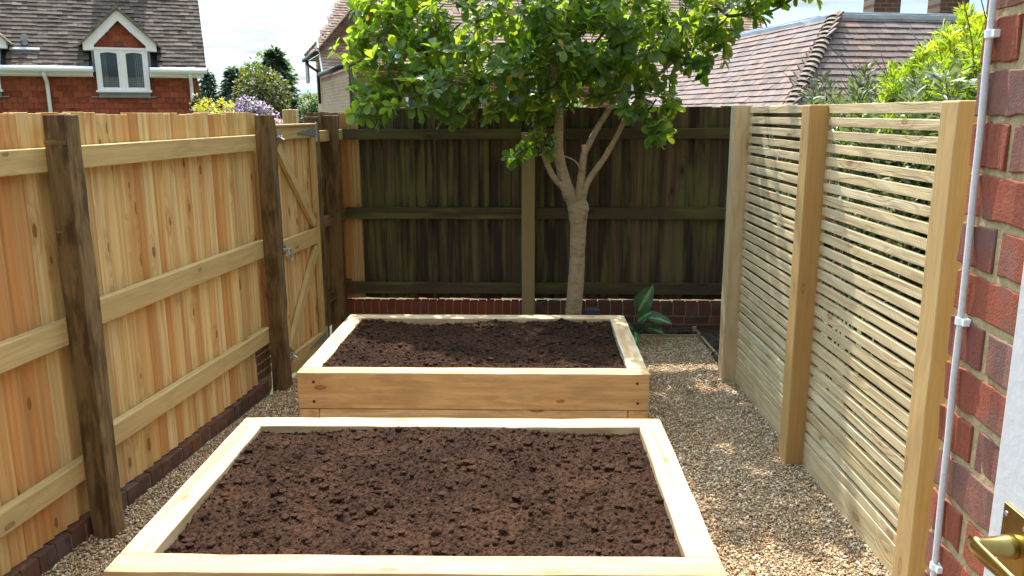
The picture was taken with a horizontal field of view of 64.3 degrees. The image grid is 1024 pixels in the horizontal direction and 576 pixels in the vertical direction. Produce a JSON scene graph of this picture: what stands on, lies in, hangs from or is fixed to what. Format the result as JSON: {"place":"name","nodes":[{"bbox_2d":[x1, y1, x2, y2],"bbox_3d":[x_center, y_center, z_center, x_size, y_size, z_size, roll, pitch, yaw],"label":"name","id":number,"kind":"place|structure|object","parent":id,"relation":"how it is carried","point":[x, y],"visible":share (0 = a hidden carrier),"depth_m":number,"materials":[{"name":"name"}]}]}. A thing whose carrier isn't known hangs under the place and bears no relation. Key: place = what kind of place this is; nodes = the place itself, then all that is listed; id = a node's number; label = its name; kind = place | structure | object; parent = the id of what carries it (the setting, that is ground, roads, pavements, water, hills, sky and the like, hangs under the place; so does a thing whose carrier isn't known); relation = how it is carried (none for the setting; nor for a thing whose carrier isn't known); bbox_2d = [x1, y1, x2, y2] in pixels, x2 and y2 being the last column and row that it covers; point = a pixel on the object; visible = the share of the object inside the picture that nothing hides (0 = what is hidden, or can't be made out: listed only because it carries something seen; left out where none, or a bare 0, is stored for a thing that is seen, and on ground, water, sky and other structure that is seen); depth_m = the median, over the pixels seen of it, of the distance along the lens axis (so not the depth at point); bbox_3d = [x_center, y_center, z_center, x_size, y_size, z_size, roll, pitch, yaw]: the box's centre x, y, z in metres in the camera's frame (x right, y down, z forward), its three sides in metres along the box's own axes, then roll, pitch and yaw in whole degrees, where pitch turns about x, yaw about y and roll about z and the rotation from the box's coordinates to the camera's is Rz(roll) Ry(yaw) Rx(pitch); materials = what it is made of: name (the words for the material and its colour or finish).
{"place":"outdoors","nodes":[
{"label":"outdoors","id":0,"kind":"place"},
{"bbox_2d":[212,88,316,108],"bbox_3d":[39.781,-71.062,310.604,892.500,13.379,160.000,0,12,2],"label":"hills","id":1,"kind":"structure","parent":0,"point":[310,90],"depth_m":307.03,"materials":[{"name":"green plant"}]},
{"bbox_2d":[41,336,890,575],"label":"gravel path","id":2,"kind":"structure","parent":0,"point":[734,503],"depth_m":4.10,"materials":[{"name":"beige gravel"}]},
{"bbox_2d":[103,417,726,575],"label":"raised bed","id":3,"kind":"object","parent":2,"relation":"on","point":[148,545],"visible":0.48,"depth_m":2.83,"materials":[{"name":"beige wood"}]},
{"bbox_2d":[164,426,682,556],"bbox_3d":[-0.311,0.805,3.352,1.847,0.096,1.209,0,12,2],"label":"compost","id":4,"kind":"object","parent":3,"relation":"in","point":[419,491],"visible":0.96,"depth_m":3.24,"materials":[{"name":"brown soil"}]},
{"bbox_2d":[297,314,649,418],"bbox_3d":[-0.210,0.567,5.451,2.069,0.453,1.439,0,12,2],"label":"raised bed","id":5,"kind":"object","parent":2,"relation":"on","point":[518,393],"visible":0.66,"depth_m":4.75,"materials":[{"name":"beige wood"}]},
{"bbox_2d":[321,318,625,368],"bbox_3d":[-0.211,0.369,5.408,1.836,0.090,1.206,0,12,2],"label":"compost","id":6,"kind":"object","parent":5,"relation":"in","point":[559,343],"visible":0.96,"depth_m":5.37,"materials":[{"name":"brown soil"}]},
{"bbox_2d":[584,307,599,314],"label":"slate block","id":7,"kind":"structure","parent":2,"relation":"on","point":[591,310],"depth_m":7.04,"materials":[{"name":"grey stone"}]},
{"bbox_2d":[627,285,673,344],"bbox_3d":[1.132,0.225,6.822,0.412,0.488,0.232,-4,13,-16],"label":"hosta","id":8,"kind":"object","parent":2,"relation":"on","point":[643,301],"visible":0.88,"depth_m":6.83,"materials":[{"name":"green plant"}]},
{"bbox_2d":[717,100,977,575],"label":"slatted screen","id":9,"kind":"object","parent":2,"relation":"on","point":[788,415],"visible":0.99,"depth_m":3.85,"materials":[{"name":"beige wood"}]},
{"bbox_2d":[225,289,909,529],"bbox_3d":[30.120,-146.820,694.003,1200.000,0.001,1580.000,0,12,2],"label":"ground","id":10,"kind":"structure","parent":0,"point":[820,344],"depth_m":6.00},
{"bbox_2d":[0,0,206,114],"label":"tile hung house","id":11,"kind":"structure","parent":10,"relation":"on","point":[117,57],"depth_m":15.21,"materials":[{"name":"red brick"}]},
{"bbox_2d":[3,380,268,575],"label":"brick plinth","id":12,"kind":"structure","parent":10,"relation":"on","point":[48,556],"depth_m":4.24,"materials":[{"name":"brown brick"}]},
{"bbox_2d":[0,112,290,575],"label":"featheredge fence","id":13,"kind":"object","parent":10,"relation":"on","point":[143,316],"visible":0.97,"depth_m":4.00,"materials":[{"name":"brown wood"}]},
{"bbox_2d":[274,119,292,385],"bbox_3d":[-1.637,-0.164,5.691,0.100,1.990,0.054,0,12,2],"label":"gate stop post","id":14,"kind":"object","parent":13,"relation":"attached to","point":[282,245],"visible":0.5,"depth_m":5.65,"materials":[{"name":"brown wood"}]},
{"bbox_2d":[276,122,328,373],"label":"garden gate","id":15,"kind":"structure","parent":14,"relation":"attached to","point":[308,333],"depth_m":6.16,"materials":[{"name":"brown wood"}]},
{"bbox_2d":[188,93,205,113],"bbox_3d":[-5.056,-1.875,13.328,0.638,2.563,0.577,0,12,2],"label":"spruce tree","id":16,"kind":"object","parent":10,"relation":"on","point":[193,102],"visible":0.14,"depth_m":13.06,"materials":[{"name":"plant"}]},
{"bbox_2d":[199,97,212,111],"bbox_3d":[-14.089,-7.159,36.934,2.429,3.078,2.276,0,12,2],"label":"spruce tree","id":17,"kind":"object","parent":10,"relation":"on","point":[200,98],"visible":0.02,"depth_m":36.67,"materials":[{"name":"yellow plant"}]},
{"bbox_2d":[198,68,224,111],"bbox_3d":[-14.690,-8.465,39.787,2.739,4.441,2.793,-10,16,-39],"label":"spruce tree","id":18,"kind":"object","parent":10,"relation":"on","point":[208,81],"visible":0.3,"depth_m":39.26,"materials":[{"name":"green plant"}]},
{"bbox_2d":[193,97,236,113],"bbox_3d":[-4.273,-1.626,12.123,0.772,2.379,0.555,0,12,2],"label":"yellow bush","id":19,"kind":"object","parent":10,"relation":"on","point":[208,109],"visible":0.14,"depth_m":11.85,"materials":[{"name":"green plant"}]},
{"bbox_2d":[214,65,249,110],"bbox_3d":[-13.403,-8.540,39.707,3.023,4.612,2.841,0,12,2],"label":"conifer tree","id":20,"kind":"object","parent":10,"relation":"on","point":[230,74],"visible":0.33,"depth_m":39.10,"materials":[{"name":"green plant"}]},
{"bbox_2d":[222,93,280,121],"bbox_3d":[-3.911,-1.691,12.303,0.945,2.428,0.654,-3,12,-12],"label":"lilac bush","id":21,"kind":"object","parent":10,"relation":"on","point":[256,105],"visible":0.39,"depth_m":12.04,"materials":[{"name":"purple plant"}]},
{"bbox_2d":[226,64,292,123],"bbox_3d":[-9.203,-6.190,29.856,2.476,3.918,2.478,-3,12,-12],"label":"bush","id":22,"kind":"object","parent":10,"relation":"on","point":[268,94],"visible":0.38,"depth_m":29.16,"materials":[{"name":"green plant"}]},
{"bbox_2d":[256,343,271,386],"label":"brick pier","id":23,"kind":"structure","parent":10,"relation":"on","point":[263,363],"depth_m":5.76,"materials":[{"name":"brown brick"}]},
{"bbox_2d":[232,50,298,92],"bbox_3d":[-12.156,-9.162,40.590,3.537,5.255,3.614,0,12,2],"label":"broadleaf tree","id":24,"kind":"object","parent":10,"relation":"on","point":[254,63],"visible":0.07,"depth_m":39.88,"materials":[{"name":"green plant"}]},
{"bbox_2d":[274,117,282,123],"bbox_3d":[-2.855,-1.067,10.137,0.505,2.106,0.505,0,12,2],"label":"pink bush","id":25,"kind":"object","parent":10,"relation":"on","point":[279,120],"visible":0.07,"depth_m":9.88,"materials":[{"name":"pink plant"}]},
{"bbox_2d":[255,44,303,118],"bbox_3d":[-11.093,-8.694,38.515,3.484,5.394,3.576,6,14,27],"label":"conifer tree","id":26,"kind":"object","parent":10,"relation":"on","point":[276,60],"visible":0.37,"depth_m":37.90,"materials":[{"name":"green plant"}]},
{"bbox_2d":[282,109,298,126],"bbox_3d":[-1.897,-0.522,7.200,0.117,2.060,0.118,-1,12,-3],"label":"fence post","id":27,"kind":"object","parent":10,"relation":"on","point":[290,116],"visible":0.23,"depth_m":6.94,"materials":[{"name":"brown wood"}]},
{"bbox_2d":[277,91,303,123],"bbox_3d":[-10.150,-7.283,36.734,2.871,3.374,2.953,0,12,2],"label":"conifer tree","id":28,"kind":"object","parent":10,"relation":"on","point":[293,103],"visible":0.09,"depth_m":36.45,"materials":[{"name":"green plant"}]},
{"bbox_2d":[296,93,317,118],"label":"bungalow","id":29,"kind":"object","parent":10,"relation":"on","point":[306,101],"depth_m":61.96,"materials":[{"name":"white paint"}]},
{"bbox_2d":[297,90,317,116],"bbox_3d":[-7.130,-5.706,29.797,1.003,2.977,1.200,11,16,41],"label":"green tree","id":30,"kind":"object","parent":10,"relation":"on","point":[313,104],"visible":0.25,"depth_m":29.35,"materials":[{"name":"green plant"}]},
{"bbox_2d":[304,112,351,336],"bbox_3d":[-1.550,-0.382,7.063,0.106,2.240,0.974,1,12,4],"label":"side fence","id":31,"kind":"object","parent":10,"relation":"on","point":[330,293],"visible":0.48,"depth_m":6.77,"materials":[{"name":"brown wood"}]},
{"bbox_2d":[322,115,346,333],"bbox_3d":[-1.529,-0.465,7.045,0.132,2.010,0.107,0,12,0],"label":"corner post","id":32,"kind":"object","parent":10,"relation":"on","point":[334,208],"visible":0.79,"depth_m":6.97,"materials":[{"name":"brown wood"}]},
{"bbox_2d":[301,0,762,112],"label":"cream brick house","id":33,"kind":"structure","parent":10,"relation":"on","point":[332,75],"depth_m":20.45,"materials":[{"name":"brown tile"}]},
{"bbox_2d":[405,84,428,107],"bbox_3d":[-1.871,-4.102,17.705,0.900,1.060,0.070,-4,13,-19],"label":"window","id":34,"kind":"structure","parent":33,"relation":"in","point":[411,104],"depth_m":17.60,"materials":[{"name":"white plastic"}]},
{"bbox_2d":[506,75,537,105],"bbox_3d":[0.296,-4.272,18.457,0.900,1.060,0.070,-4,13,-19],"label":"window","id":35,"kind":"structure","parent":33,"relation":"in","point":[517,99],"depth_m":18.39,"materials":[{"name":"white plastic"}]},
{"bbox_2d":[615,85,634,104],"bbox_3d":[2.840,-4.471,19.339,0.900,1.060,0.070,-4,13,-19],"label":"window","id":36,"kind":"structure","parent":33,"relation":"in","point":[630,87],"depth_m":19.24,"materials":[{"name":"white plastic"}]},
{"bbox_2d":[529,85,592,107],"bbox_3d":[0.361,-0.922,8.576,1.058,2.452,0.815,0,12,2],"label":"leafy bush","id":37,"kind":"object","parent":10,"relation":"on","point":[576,105],"visible":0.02,"depth_m":8.21,"materials":[{"name":"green plant"}]},
{"bbox_2d":[338,106,801,314],"bbox_3d":[0.527,-0.550,7.243,4.165,2.077,0.158,0,12,2],"label":"back fence","id":38,"kind":"object","parent":10,"relation":"on","point":[441,211],"visible":0.7,"depth_m":7.27,"materials":[{"name":"brown wood"}]},
{"bbox_2d":[327,0,821,314],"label":"garden tree","id":39,"kind":"object","parent":10,"relation":"on","point":[546,54],"visible":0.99,"depth_m":6.11,"materials":[{"name":"green plant"}]},
{"bbox_2d":[347,298,818,330],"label":"garden wall","id":40,"kind":"structure","parent":10,"relation":"on","point":[702,314],"depth_m":7.40,"materials":[{"name":"brick"}]},
{"bbox_2d":[641,334,697,337],"bbox_3d":[0.122,0.436,7.188,3.040,0.077,0.024,0,12,2],"label":"timber edging","id":41,"kind":"object","parent":10,"relation":"on","point":[672,335],"visible":0.14,"depth_m":7.12,"materials":[{"name":"brown wood"}]},
{"bbox_2d":[692,326,718,356],"bbox_3d":[1.624,0.514,6.667,0.060,0.130,1.352,0,12,-1],"label":"timber edging","id":42,"kind":"object","parent":10,"relation":"on","point":[703,339],"visible":0.34,"depth_m":6.94,"materials":[{"name":"brown wood"}]},
{"bbox_2d":[697,329,756,365],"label":"border soil","id":43,"kind":"structure","parent":10,"relation":"on","point":[711,337],"depth_m":6.96,"materials":[{"name":"brown soil"}]},
{"bbox_2d":[628,10,983,289],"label":"hipped roof outbuilding","id":44,"kind":"structure","parent":10,"relation":"on","point":[800,52],"depth_m":9.59,"materials":[{"name":"brown tile"}]},
{"bbox_2d":[757,51,981,464],"bbox_3d":[2.509,-0.301,5.046,1.667,2.298,3.126,0,12,2],"label":"olive shrub","id":45,"kind":"object","parent":10,"relation":"on","point":[854,90],"visible":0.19,"depth_m":4.92,"materials":[{"name":"green plant"}]},
{"bbox_2d":[823,144,935,482],"bbox_3d":[2.271,0.182,3.915,1.297,1.830,2.901,0,12,2],"label":"olive shrub","id":46,"kind":"object","parent":10,"relation":"on","point":[914,183],"visible":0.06,"depth_m":4.30,"materials":[{"name":"green plant"}]},
{"bbox_2d":[783,0,987,407],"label":"golden shrub","id":47,"kind":"object","parent":10,"relation":"on","point":[952,43],"visible":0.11,"depth_m":5.06,"materials":[{"name":"green plant"}]},
{"bbox_2d":[863,0,969,13],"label":"chimney house","id":48,"kind":"structure","parent":10,"relation":"on","point":[933,7],"depth_m":14.99,"materials":[{"name":"red brick"}]},
{"bbox_2d":[924,0,1023,575],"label":"house wall","id":49,"kind":"structure","parent":10,"relation":"on","point":[995,277],"depth_m":1.22,"materials":[{"name":"red brick"}]},
{"bbox_2d":[929,0,1000,575],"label":"cable","id":50,"kind":"object","parent":49,"relation":"attached to","point":[991,32],"visible":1,"depth_m":1.27,"materials":[{"name":"white plastic"}]},
{"bbox_2d":[967,266,1023,575],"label":"door","id":51,"kind":"structure","parent":49,"relation":"attached to","point":[998,550],"depth_m":1.04,"materials":[{"name":"white paint"}]},
{"bbox_2d":[983,266,1023,575],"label":"door leaf","id":52,"kind":"structure","parent":51,"relation":"in","point":[1009,484],"depth_m":1.05,"materials":[{"name":"white paint"}]},
{"bbox_2d":[198,0,986,95],"label":"sky","id":53,"kind":"structure","parent":0,"point":[233,31],"materials":[{"name":"white"}]},
{"bbox_2d":[630,327,696,333],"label":"border soil","id":54,"kind":"structure","parent":0,"point":[678,330],"depth_m":7.24,"materials":[{"name":"brown soil"}]}
]}

